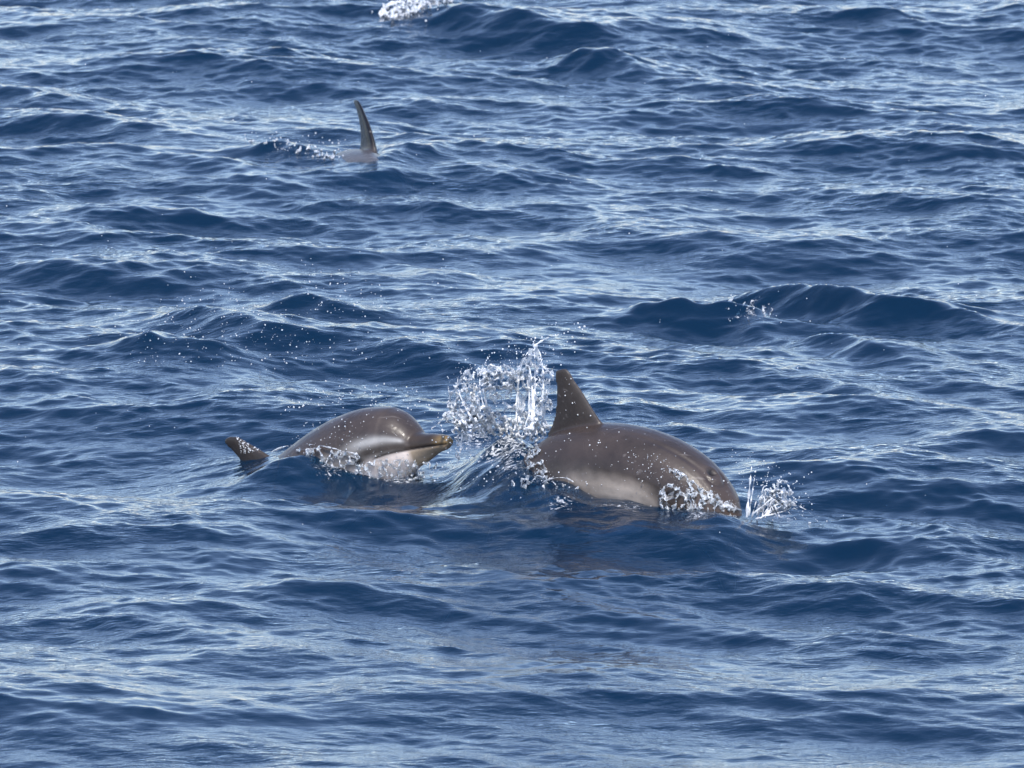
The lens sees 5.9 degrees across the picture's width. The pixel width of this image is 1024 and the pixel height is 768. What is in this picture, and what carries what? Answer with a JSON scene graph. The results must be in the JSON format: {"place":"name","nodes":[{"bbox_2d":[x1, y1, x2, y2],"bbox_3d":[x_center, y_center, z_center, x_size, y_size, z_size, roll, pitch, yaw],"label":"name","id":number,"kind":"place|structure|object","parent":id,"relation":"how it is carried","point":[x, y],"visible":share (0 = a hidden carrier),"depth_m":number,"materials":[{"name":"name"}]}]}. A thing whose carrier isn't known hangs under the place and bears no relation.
{"place":"outdoors","nodes":[
{"label":"outdoors","id":0,"kind":"place"},
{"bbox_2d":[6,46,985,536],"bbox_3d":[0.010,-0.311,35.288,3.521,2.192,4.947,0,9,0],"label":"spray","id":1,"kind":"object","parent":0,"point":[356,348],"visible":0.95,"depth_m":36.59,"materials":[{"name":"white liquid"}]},
{"bbox_2d":[0,0,1023,767],"bbox_3d":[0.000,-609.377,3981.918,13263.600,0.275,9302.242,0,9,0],"label":"sea","id":2,"kind":"structure","parent":0,"point":[180,586],"depth_m":37.04,"materials":[{"name":"liquid"}]},
{"bbox_2d":[245,128,346,158],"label":"wake foam","id":3,"kind":"object","parent":2,"relation":"on","point":[315,151],"visible":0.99,"depth_m":42.94,"materials":[{"name":"white liquid"}]},
{"bbox_2d":[225,406,452,478],"bbox_3d":[-0.858,0.362,34.980,1.671,0.671,0.454,6,10,33],"label":"dolphin","id":4,"kind":"object","parent":2,"relation":"in","point":[381,432],"visible":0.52,"depth_m":34.54,"materials":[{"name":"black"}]},
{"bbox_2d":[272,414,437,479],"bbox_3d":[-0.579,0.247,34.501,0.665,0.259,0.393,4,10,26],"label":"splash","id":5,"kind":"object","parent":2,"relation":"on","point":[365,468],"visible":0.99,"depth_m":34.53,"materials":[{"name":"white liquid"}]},
{"bbox_2d":[337,100,378,162],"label":"dolphin","id":6,"kind":"object","parent":2,"relation":"in","point":[366,152],"visible":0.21,"depth_m":42.93},
{"bbox_2d":[372,0,452,24],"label":"whitecap","id":7,"kind":"object","parent":2,"relation":"on","point":[414,8],"visible":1,"depth_m":48.24,"materials":[{"name":"white liquid"}]},
{"bbox_2d":[431,322,585,468],"bbox_3d":[-0.013,0.028,34.386,0.541,0.537,0.440,0,9,0],"label":"splash","id":8,"kind":"object","parent":2,"relation":"on","point":[473,418],"visible":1,"depth_m":34.35,"materials":[{"name":"white liquid"}]},
{"bbox_2d":[524,369,741,515],"bbox_3d":[0.241,0.486,34.174,1.337,1.106,0.463,5,10,32],"label":"dolphin","id":9,"kind":"object","parent":2,"relation":"in","point":[588,448],"visible":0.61,"depth_m":33.86,"materials":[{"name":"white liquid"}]},
{"bbox_2d":[466,442,588,499],"bbox_3d":[0.201,0.337,33.987,0.720,0.238,0.392,0,9,0],"label":"splash","id":10,"kind":"object","parent":9,"relation":"on","point":[537,472],"visible":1,"depth_m":33.93,"materials":[{"name":"white liquid"}]},
{"bbox_2d":[628,456,741,515],"bbox_3d":[0.595,0.372,33.743,0.395,0.240,0.165,0,9,0],"label":"splash","id":11,"kind":"object","parent":9,"relation":"on","point":[719,502],"visible":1,"depth_m":33.71,"materials":[{"name":"white liquid"}]},
{"bbox_2d":[728,298,776,320],"bbox_3d":[0.945,-0.320,38.896,0.221,0.124,1.228,0,9,0],"label":"foam patch","id":12,"kind":"object","parent":2,"relation":"on","point":[763,307],"visible":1,"depth_m":38.49,"materials":[{"name":"white liquid"}]},
{"bbox_2d":[735,452,820,524],"bbox_3d":[0.928,0.373,33.672,0.357,0.298,0.279,0,9,0],"label":"splash","id":13,"kind":"object","parent":2,"relation":"on","point":[782,502],"visible":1,"depth_m":33.66,"materials":[{"name":"white liquid"}]}
]}

